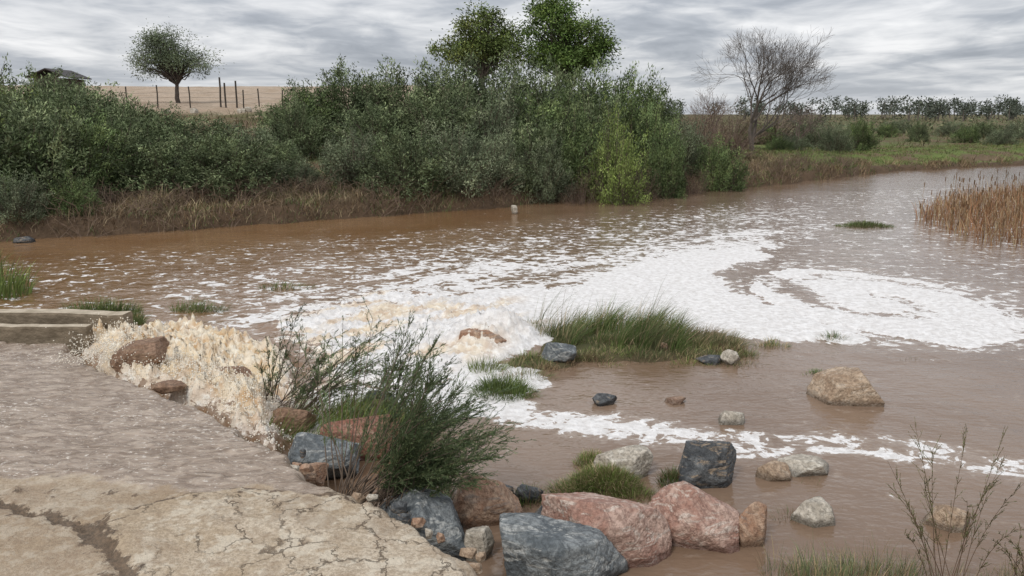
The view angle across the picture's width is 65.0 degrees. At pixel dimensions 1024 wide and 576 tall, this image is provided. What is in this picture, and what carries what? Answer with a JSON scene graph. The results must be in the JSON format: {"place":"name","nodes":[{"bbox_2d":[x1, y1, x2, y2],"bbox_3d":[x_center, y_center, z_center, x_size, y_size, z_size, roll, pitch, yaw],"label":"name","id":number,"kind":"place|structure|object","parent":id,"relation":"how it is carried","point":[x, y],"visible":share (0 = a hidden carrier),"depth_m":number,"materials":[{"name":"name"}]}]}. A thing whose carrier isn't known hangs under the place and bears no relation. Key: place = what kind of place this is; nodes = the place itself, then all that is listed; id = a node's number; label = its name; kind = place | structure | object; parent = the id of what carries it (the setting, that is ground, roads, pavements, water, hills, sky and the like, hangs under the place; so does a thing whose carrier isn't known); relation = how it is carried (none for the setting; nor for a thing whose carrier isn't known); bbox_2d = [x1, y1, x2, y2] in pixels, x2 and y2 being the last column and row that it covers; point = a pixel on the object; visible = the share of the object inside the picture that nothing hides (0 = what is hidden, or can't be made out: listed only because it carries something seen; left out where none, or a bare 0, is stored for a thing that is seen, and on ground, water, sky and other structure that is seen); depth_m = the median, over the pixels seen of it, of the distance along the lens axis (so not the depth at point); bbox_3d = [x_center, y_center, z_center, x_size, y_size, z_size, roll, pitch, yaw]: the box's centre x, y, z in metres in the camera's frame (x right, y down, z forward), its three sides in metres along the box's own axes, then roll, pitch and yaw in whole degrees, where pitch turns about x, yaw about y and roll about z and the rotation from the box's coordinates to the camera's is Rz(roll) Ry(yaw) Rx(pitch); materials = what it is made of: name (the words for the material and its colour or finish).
{"place":"outdoors","nodes":[
{"label":"outdoors","id":0,"kind":"place"},
{"bbox_2d":[0,165,1023,575],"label":"river water","id":1,"kind":"structure","parent":0,"point":[790,265],"depth_m":13.55,"materials":[{"name":"liquid"}]},
{"bbox_2d":[0,249,42,299],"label":"reed clump","id":2,"kind":"object","parent":1,"relation":"in","point":[5,287],"visible":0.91,"depth_m":15.77,"materials":[{"name":"green plant"}]},
{"bbox_2d":[110,336,169,373],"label":"brown boulder","id":3,"kind":"object","parent":1,"relation":"in","point":[153,349],"visible":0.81,"depth_m":10.00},
{"bbox_2d":[36,312,290,452],"bbox_3d":[-4.516,1.038,9.730,5.945,1.026,1.650,11,16,40],"label":"water splash","id":4,"kind":"object","parent":1,"relation":"on","point":[160,364],"visible":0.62,"depth_m":9.71,"materials":[{"name":"beige"}]},
{"bbox_2d":[288,432,360,479],"bbox_3d":[-1.870,1.663,7.940,0.726,0.505,0.529,0,12,0],"label":"slate boulder","id":5,"kind":"object","parent":1,"relation":"in","point":[312,445],"visible":0.71,"depth_m":7.79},
{"bbox_2d":[380,486,465,560],"bbox_3d":[-0.779,1.983,6.702,0.875,0.612,0.633,0,12,0],"label":"slate boulder","id":6,"kind":"object","parent":1,"relation":"in","point":[437,513],"visible":0.44,"depth_m":6.50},
{"bbox_2d":[464,526,494,562],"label":"pale boulder","id":7,"kind":"object","parent":1,"relation":"in","point":[480,538],"visible":0.7,"depth_m":6.42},
{"bbox_2d":[453,473,523,528],"bbox_3d":[-0.225,1.931,7.190,0.666,0.584,0.516,-3,13,-12],"label":"orange boulder","id":8,"kind":"object","parent":1,"relation":"in","point":[489,503],"visible":0.57,"depth_m":6.96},
{"bbox_2d":[499,513,628,575],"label":"slate boulder","id":9,"kind":"object","parent":1,"relation":"in","point":[535,544],"visible":0.99,"depth_m":5.99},
{"bbox_2d":[541,492,671,567],"bbox_3d":[0.771,2.031,6.649,1.070,0.805,0.804,0,12,0],"label":"pink boulder","id":10,"kind":"object","parent":1,"relation":"in","point":[637,534],"visible":0.66,"depth_m":6.37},
{"bbox_2d":[648,481,739,552],"bbox_3d":[1.538,1.973,6.824,0.802,0.663,0.547,3,13,15],"label":"pink boulder","id":11,"kind":"object","parent":1,"relation":"in","point":[697,518],"visible":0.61,"depth_m":6.62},
{"bbox_2d":[718,410,744,424],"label":"pale boulder","id":12,"kind":"object","parent":1,"relation":"in","point":[730,418],"visible":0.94,"depth_m":9.25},
{"bbox_2d":[739,501,766,547],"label":"orange boulder","id":13,"kind":"object","parent":1,"relation":"in","point":[752,523],"visible":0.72,"depth_m":6.63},
{"bbox_2d":[755,460,791,480],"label":"tan boulder","id":14,"kind":"object","parent":1,"relation":"in","point":[773,470],"visible":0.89,"depth_m":7.86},
{"bbox_2d":[777,454,828,476],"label":"pale boulder","id":15,"kind":"object","parent":1,"relation":"in","point":[802,465],"visible":0.84,"depth_m":7.96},
{"bbox_2d":[806,367,884,406],"bbox_3d":[4.151,1.300,10.075,0.840,0.573,0.608,0,12,0],"label":"tan boulder","id":16,"kind":"object","parent":1,"relation":"in","point":[843,386],"visible":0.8,"depth_m":9.87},
{"bbox_2d":[922,504,970,532],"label":"tan boulder","id":17,"kind":"object","parent":1,"relation":"in","point":[958,521],"visible":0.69,"depth_m":6.91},
{"bbox_2d":[912,169,1023,248],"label":"cattail reeds","id":18,"kind":"object","parent":1,"relation":"on","point":[987,209],"visible":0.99,"depth_m":26.75,"materials":[{"name":"brown plant"}]},
{"bbox_2d":[0,85,1023,491],"bbox_3d":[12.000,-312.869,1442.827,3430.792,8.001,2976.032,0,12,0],"label":"ground","id":19,"kind":"structure","parent":0,"point":[248,97],"depth_m":39.37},
{"bbox_2d":[0,92,51,208],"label":"oleander bush","id":20,"kind":"object","parent":19,"relation":"on","point":[5,156],"visible":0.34,"depth_m":24.20,"materials":[{"name":"green plant"}]},
{"bbox_2d":[0,168,54,224],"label":"shrub","id":21,"kind":"object","parent":19,"relation":"on","point":[19,200],"visible":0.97,"depth_m":23.13,"materials":[{"name":"green plant"}]},
{"bbox_2d":[0,80,56,146],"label":"oleander bush","id":22,"kind":"object","parent":19,"relation":"on","point":[15,105],"visible":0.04,"depth_m":27.94,"materials":[{"name":"green plant"}]},
{"bbox_2d":[0,63,76,115],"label":"oleander bush","id":23,"kind":"object","parent":19,"relation":"on","point":[27,84],"visible":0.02,"depth_m":35.03,"materials":[{"name":"green plant"}]},
{"bbox_2d":[26,68,91,93],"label":"farm shed","id":24,"kind":"structure","parent":19,"relation":"on","point":[49,70],"depth_m":59.30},
{"bbox_2d":[0,81,124,208],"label":"oleander bush","id":25,"kind":"object","parent":19,"relation":"on","point":[45,170],"visible":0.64,"depth_m":24.69,"materials":[{"name":"green plant"}]},
{"bbox_2d":[5,65,121,115],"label":"oleander bush","id":26,"kind":"object","parent":19,"relation":"on","point":[53,82],"visible":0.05,"depth_m":40.24,"materials":[{"name":"green plant"}]},
{"bbox_2d":[2,71,125,146],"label":"oleander bush","id":27,"kind":"object","parent":19,"relation":"on","point":[55,104],"visible":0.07,"depth_m":30.29,"materials":[{"name":"green plant"}]},
{"bbox_2d":[0,309,133,354],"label":"concrete headwall","id":28,"kind":"object","parent":19,"relation":"on","point":[26,326],"visible":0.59,"depth_m":11.37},
{"bbox_2d":[34,168,104,217],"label":"oleander bush","id":29,"kind":"object","parent":19,"relation":"on","point":[67,190],"visible":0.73,"depth_m":23.98,"materials":[{"name":"green plant"}]},
{"bbox_2d":[37,105,155,197],"bbox_3d":[-14.296,-4.366,26.676,3.974,3.344,3.729,7,14,28],"label":"oleander bush","id":30,"kind":"object","parent":19,"relation":"on","point":[101,140],"visible":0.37,"depth_m":26.30,"materials":[{"name":"green plant"}]},
{"bbox_2d":[47,76,171,150],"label":"oleander bush","id":31,"kind":"object","parent":19,"relation":"on","point":[111,105],"visible":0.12,"depth_m":32.58,"materials":[{"name":"green plant"}]},
{"bbox_2d":[59,99,173,189],"bbox_3d":[-13.634,-4.849,28.252,4.141,3.511,4.298,0,12,0],"label":"oleander bush","id":32,"kind":"object","parent":19,"relation":"on","point":[133,134],"visible":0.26,"depth_m":27.70,"materials":[{"name":"green plant"}]},
{"bbox_2d":[84,91,195,142],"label":"oleander bush","id":33,"kind":"object","parent":19,"relation":"on","point":[140,106],"visible":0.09,"depth_m":35.25,"materials":[{"name":"green plant"}]},
{"bbox_2d":[60,295,236,324],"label":"grass clump","id":34,"kind":"object","parent":19,"relation":"on","point":[136,318],"visible":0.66,"depth_m":14.44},
{"bbox_2d":[106,126,234,196],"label":"oleander bush","id":35,"kind":"object","parent":19,"relation":"on","point":[155,156],"visible":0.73,"depth_m":26.96,"materials":[{"name":"green plant"}]},
{"bbox_2d":[122,22,233,102],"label":"olive tree","id":36,"kind":"object","parent":19,"relation":"on","point":[171,64],"visible":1,"depth_m":57.42,"materials":[{"name":"green plant"}]},
{"bbox_2d":[145,105,242,166],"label":"oleander bush","id":37,"kind":"object","parent":19,"relation":"on","point":[184,131],"visible":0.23,"depth_m":32.84,"materials":[{"name":"green plant"}]},
{"bbox_2d":[125,77,282,107],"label":"wire fence","id":38,"kind":"object","parent":19,"relation":"on","point":[225,102],"visible":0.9,"depth_m":55.44,"materials":[{"name":"brown wood"}]},
{"bbox_2d":[162,121,285,204],"bbox_3d":[-10.097,-4.352,28.082,4.161,2.913,4.384,11,16,42],"label":"oleander bush","id":39,"kind":"object","parent":19,"relation":"on","point":[237,157],"visible":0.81,"depth_m":27.48,"materials":[{"name":"green plant"}]},
{"bbox_2d":[0,341,476,575],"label":"concrete causeway","id":40,"kind":"structure","parent":19,"relation":"on","point":[102,474],"depth_m":6.48,"materials":[{"name":"concrete"}]},
{"bbox_2d":[152,380,186,393],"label":"brown boulder","id":41,"kind":"object","parent":40,"relation":"on","point":[166,386],"visible":1,"depth_m":9.16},
{"bbox_2d":[304,462,328,486],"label":"orange boulder","id":42,"kind":"object","parent":40,"relation":"on","point":[317,476],"visible":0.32,"depth_m":7.36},
{"bbox_2d":[193,113,301,166],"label":"shrub","id":43,"kind":"object","parent":19,"relation":"on","point":[245,133],"visible":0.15,"depth_m":33.00,"materials":[{"name":"green plant"}]},
{"bbox_2d":[235,132,316,186],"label":"oleander bush","id":44,"kind":"object","parent":19,"relation":"on","point":[285,154],"visible":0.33,"depth_m":29.35,"materials":[{"name":"green plant"}]},
{"bbox_2d":[253,91,331,158],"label":"oleander bush","id":45,"kind":"object","parent":19,"relation":"on","point":[280,129],"visible":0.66,"depth_m":34.93,"materials":[{"name":"green plant"}]},
{"bbox_2d":[269,407,315,435],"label":"brown boulder","id":46,"kind":"object","parent":19,"relation":"on","point":[293,413],"visible":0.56,"depth_m":8.85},
{"bbox_2d":[272,149,320,189],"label":"shrub","id":47,"kind":"object","parent":19,"relation":"on","point":[301,172],"visible":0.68,"depth_m":29.04,"materials":[{"name":"green plant"}]},
{"bbox_2d":[251,75,351,144],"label":"oleander bush","id":48,"kind":"object","parent":19,"relation":"on","point":[302,97],"visible":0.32,"depth_m":38.39,"materials":[{"name":"green plant"}]},
{"bbox_2d":[292,53,398,144],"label":"oleander bush","id":49,"kind":"object","parent":19,"relation":"on","point":[339,74],"visible":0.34,"depth_m":38.97,"materials":[{"name":"green plant"}]},
{"bbox_2d":[311,116,395,192],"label":"shrub","id":50,"kind":"object","parent":19,"relation":"on","point":[332,155],"visible":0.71,"depth_m":30.11,"materials":[{"name":"green plant"}]},
{"bbox_2d":[253,303,461,416],"bbox_3d":[-1.736,0.804,8.878,2.425,1.374,1.062,0,12,0],"label":"tamarisk shrub","id":51,"kind":"object","parent":19,"relation":"on","point":[311,389],"visible":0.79,"depth_m":8.95,"materials":[{"name":"green plant"}]},
{"bbox_2d":[264,383,453,442],"bbox_3d":[-1.725,1.343,9.106,2.507,0.635,1.696,0,12,0],"label":"grass clump","id":52,"kind":"object","parent":19,"relation":"on","point":[333,411],"visible":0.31,"depth_m":9.01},
{"bbox_2d":[320,414,400,460],"bbox_3d":[-1.605,1.600,8.538,0.823,0.534,0.586,0,12,0],"label":"red boulder","id":53,"kind":"object","parent":19,"relation":"on","point":[345,434],"visible":0.28,"depth_m":8.29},
{"bbox_2d":[315,93,417,161],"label":"oleander bush","id":54,"kind":"object","parent":19,"relation":"on","point":[373,114],"visible":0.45,"depth_m":34.61,"materials":[{"name":"green plant"}]},
{"bbox_2d":[342,55,445,137],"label":"oleander bush","id":55,"kind":"object","parent":19,"relation":"on","point":[395,88],"visible":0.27,"depth_m":40.01,"materials":[{"name":"green plant"}]},
{"bbox_2d":[345,121,459,200],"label":"oleander bush","id":56,"kind":"object","parent":19,"relation":"on","point":[395,164],"visible":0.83,"depth_m":29.41,"materials":[{"name":"green plant"}]},
{"bbox_2d":[289,295,535,508],"bbox_3d":[-0.850,0.918,6.960,2.113,1.766,1.482,0,12,0],"label":"tamarisk shrub","id":57,"kind":"object","parent":19,"relation":"on","point":[405,467],"visible":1,"depth_m":6.70,"materials":[{"name":"green plant"}]},
{"bbox_2d":[375,71,492,159],"bbox_3d":[-3.456,-7.111,35.335,5.988,4.686,5.252,4,13,16],"label":"oleander bush","id":58,"kind":"object","parent":19,"relation":"on","point":[416,111],"visible":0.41,"depth_m":34.54,"materials":[{"name":"green plant"}]},
{"bbox_2d":[387,42,488,132],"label":"oleander bush","id":59,"kind":"object","parent":19,"relation":"on","point":[431,87],"visible":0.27,"depth_m":39.79,"materials":[{"name":"green plant"}]},
{"bbox_2d":[9,149,889,242],"bbox_3d":[-0.825,-4.327,33.010,52.301,2.112,7.532,-7,14,-30],"label":"dead brush","id":60,"kind":"object","parent":19,"relation":"on","point":[787,162],"visible":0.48,"depth_m":27.79,"materials":[{"name":"brown plant"}]},
{"bbox_2d":[402,118,523,201],"bbox_3d":[-2.220,-4.830,30.723,4.190,3.420,3.989,6,14,27],"label":"shrub","id":61,"kind":"object","parent":19,"relation":"on","point":[463,171],"visible":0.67,"depth_m":30.15,"materials":[{"name":"green plant"}]},
{"bbox_2d":[425,0,536,93],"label":"poplar tree","id":62,"kind":"object","parent":19,"relation":"on","point":[485,39],"visible":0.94,"depth_m":47.41,"materials":[{"name":"green plant"}]},
{"bbox_2d":[434,66,541,159],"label":"shrub","id":63,"kind":"object","parent":19,"relation":"on","point":[500,118],"visible":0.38,"depth_m":34.59,"materials":[{"name":"green plant"}]},
{"bbox_2d":[449,123,527,197],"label":"shrub","id":64,"kind":"object","parent":19,"relation":"on","point":[508,162],"visible":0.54,"depth_m":31.28,"materials":[{"name":"green plant"}]},
{"bbox_2d":[448,48,560,137],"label":"oleander bush","id":65,"kind":"object","parent":19,"relation":"on","point":[517,71],"visible":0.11,"depth_m":40.18,"materials":[{"name":"green plant"}]},
{"bbox_2d":[465,354,557,401],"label":"grass clump","id":66,"kind":"object","parent":19,"relation":"on","point":[521,388],"visible":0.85,"depth_m":10.34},
{"bbox_2d":[0,105,1023,241],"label":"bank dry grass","id":67,"kind":"structure","parent":19,"relation":"on","point":[201,205],"depth_m":29.32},
{"bbox_2d":[496,110,587,202],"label":"oleander bush","id":68,"kind":"object","parent":19,"relation":"on","point":[522,144],"visible":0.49,"depth_m":32.38,"materials":[{"name":"green plant"}]},
{"bbox_2d":[517,134,576,203],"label":"shrub","id":69,"kind":"object","parent":19,"relation":"on","point":[545,194],"visible":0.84,"depth_m":31.81,"materials":[{"name":"green plant"}]},
{"bbox_2d":[497,53,599,131],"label":"oleander bush","id":70,"kind":"object","parent":19,"relation":"on","point":[556,79],"visible":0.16,"depth_m":40.06,"materials":[{"name":"green plant"}]},
{"bbox_2d":[501,77,607,169],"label":"oleander bush","id":71,"kind":"object","parent":19,"relation":"on","point":[551,113],"visible":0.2,"depth_m":34.65,"materials":[{"name":"green plant"}]},
{"bbox_2d":[542,342,576,362],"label":"slate boulder","id":72,"kind":"object","parent":19,"relation":"on","point":[559,352],"visible":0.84,"depth_m":11.40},
{"bbox_2d":[509,0,623,94],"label":"poplar tree","id":73,"kind":"object","parent":19,"relation":"on","point":[564,46],"visible":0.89,"depth_m":47.28,"materials":[{"name":"green plant"}]},
{"bbox_2d":[538,104,616,195],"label":"oleander bush","id":74,"kind":"object","parent":19,"relation":"on","point":[577,148],"visible":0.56,"depth_m":32.88,"materials":[{"name":"green plant"}]},
{"bbox_2d":[555,166,600,204],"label":"dry thicket","id":75,"kind":"object","parent":19,"relation":"on","point":[580,201],"visible":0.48,"depth_m":31.79,"materials":[{"name":"brown plant"}]},
{"bbox_2d":[552,54,640,138],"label":"oleander bush","id":76,"kind":"object","parent":19,"relation":"on","point":[607,84],"visible":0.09,"depth_m":40.25,"materials":[{"name":"green plant"}]},
{"bbox_2d":[556,83,641,175],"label":"oleander bush","id":77,"kind":"object","parent":19,"relation":"on","point":[591,118],"visible":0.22,"depth_m":35.66,"materials":[{"name":"green plant"}]},
{"bbox_2d":[543,460,658,501],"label":"grass tuft","id":78,"kind":"object","parent":19,"relation":"on","point":[586,479],"visible":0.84,"depth_m":7.59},
{"bbox_2d":[576,89,640,204],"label":"willow shrub","id":79,"kind":"object","parent":19,"relation":"on","point":[609,153],"visible":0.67,"depth_m":32.03,"materials":[{"name":"green plant"}]},
{"bbox_2d":[475,273,762,375],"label":"grass island","id":80,"kind":"structure","parent":19,"relation":"on","point":[647,331],"depth_m":12.06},
{"bbox_2d":[593,444,652,478],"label":"pale boulder","id":81,"kind":"object","parent":19,"relation":"on","point":[638,459],"visible":0.59,"depth_m":7.87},
{"bbox_2d":[567,447,679,487],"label":"grass tuft","id":82,"kind":"object","parent":19,"relation":"on","point":[590,455],"visible":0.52,"depth_m":7.86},
{"bbox_2d":[599,127,652,205],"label":"willow shrub","id":83,"kind":"object","parent":19,"relation":"on","point":[627,201],"visible":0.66,"depth_m":31.64,"materials":[{"name":"green plant"}]},
{"bbox_2d":[599,88,678,171],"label":"oleander bush","id":84,"kind":"object","parent":19,"relation":"on","point":[634,111],"visible":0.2,"depth_m":36.52,"materials":[{"name":"green plant"}]},
{"bbox_2d":[608,60,680,126],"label":"oleander bush","id":85,"kind":"object","parent":19,"relation":"on","point":[645,92],"visible":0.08,"depth_m":41.24,"materials":[{"name":"green plant"}]},
{"bbox_2d":[619,102,690,193],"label":"oleander bush","id":86,"kind":"object","parent":19,"relation":"on","point":[663,130],"visible":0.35,"depth_m":35.07,"materials":[{"name":"green plant"}]},
{"bbox_2d":[631,129,688,198],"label":"oleander bush","id":87,"kind":"object","parent":19,"relation":"on","point":[676,183],"visible":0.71,"depth_m":33.85,"materials":[{"name":"green plant"}]},
{"bbox_2d":[665,102,716,178],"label":"shrub","id":88,"kind":"object","parent":19,"relation":"on","point":[691,156],"visible":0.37,"depth_m":37.93,"materials":[{"name":"green plant"}]},
{"bbox_2d":[678,440,735,488],"bbox_3d":[1.891,1.766,7.823,0.560,0.648,0.461,3,13,14],"label":"dark boulder","id":89,"kind":"object","parent":19,"relation":"on","point":[706,464],"visible":0.81,"depth_m":7.68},
{"bbox_2d":[681,98,741,150],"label":"dry thicket","id":90,"kind":"object","parent":19,"relation":"on","point":[708,121],"visible":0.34,"depth_m":48.71,"materials":[{"name":"brown plant"}]},
{"bbox_2d":[684,87,740,142],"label":"bare shrub","id":91,"kind":"object","parent":19,"relation":"on","point":[712,108],"visible":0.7,"depth_m":51.17,"materials":[{"name":"brown plant"}]},
{"bbox_2d":[690,133,752,191],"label":"oleander bush","id":92,"kind":"object","parent":19,"relation":"on","point":[723,181],"visible":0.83,"depth_m":37.22,"materials":[{"name":"green plant"}]},
{"bbox_2d":[712,120,761,159],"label":"dry thicket","id":93,"kind":"object","parent":19,"relation":"on","point":[743,145],"visible":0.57,"depth_m":44.18,"materials":[{"name":"brown plant"}]},
{"bbox_2d":[713,100,773,147],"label":"dry thicket","id":94,"kind":"object","parent":19,"relation":"on","point":[743,128],"visible":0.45,"depth_m":58.52,"materials":[{"name":"brown plant"}]},
{"bbox_2d":[691,26,838,150],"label":"bare tree","id":95,"kind":"object","parent":19,"relation":"on","point":[789,82],"visible":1,"depth_m":50.76,"materials":[{"name":"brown plant"}]},
{"bbox_2d":[774,100,828,144],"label":"bare shrub","id":96,"kind":"object","parent":19,"relation":"on","point":[809,121],"visible":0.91,"depth_m":58.04,"materials":[{"name":"brown plant"}]},
{"bbox_2d":[791,496,835,527],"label":"pale boulder","id":97,"kind":"object","parent":19,"relation":"on","point":[816,512],"visible":0.84,"depth_m":6.99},
{"bbox_2d":[791,108,838,146],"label":"shrub","id":98,"kind":"object","parent":19,"relation":"on","point":[812,137],"visible":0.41,"depth_m":64.16,"materials":[{"name":"green plant"}]},
{"bbox_2d":[808,119,857,152],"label":"shrub","id":99,"kind":"object","parent":19,"relation":"on","point":[834,145],"visible":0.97,"depth_m":55.76,"materials":[{"name":"green plant"}]},
{"bbox_2d":[661,94,1023,134],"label":"distant trees","id":100,"kind":"object","parent":19,"relation":"on","point":[966,109],"visible":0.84,"depth_m":318.48,"materials":[{"name":"green plant"}]},
{"bbox_2d":[839,114,883,151],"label":"oleander bush","id":101,"kind":"object","parent":19,"relation":"on","point":[862,141],"visible":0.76,"depth_m":58.48,"materials":[{"name":"green plant"}]},
{"bbox_2d":[742,526,1021,575],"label":"shore grass","id":102,"kind":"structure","parent":19,"relation":"on","point":[876,569],"depth_m":6.22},
{"bbox_2d":[905,117,931,141],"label":"oleander bush","id":103,"kind":"object","parent":19,"relation":"on","point":[917,134],"visible":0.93,"depth_m":83.13,"materials":[{"name":"green plant"}]},
{"bbox_2d":[886,418,1022,575],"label":"twiggy shrub","id":104,"kind":"object","parent":19,"relation":"on","point":[965,534],"visible":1,"depth_m":5.77,"materials":[{"name":"brown plant"}]},
{"bbox_2d":[946,123,980,142],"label":"oleander bush","id":105,"kind":"object","parent":19,"relation":"on","point":[969,137],"visible":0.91,"depth_m":78.27,"materials":[{"name":"green plant"}]},
{"bbox_2d":[978,123,1023,144],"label":"shrub","id":106,"kind":"object","parent":19,"relation":"on","point":[999,138],"visible":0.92,"depth_m":73.31,"materials":[{"name":"green plant"}]},
{"bbox_2d":[0,0,1023,113],"label":"sky","id":107,"kind":"structure","parent":0,"point":[880,49],"materials":[{"name":"grey"}]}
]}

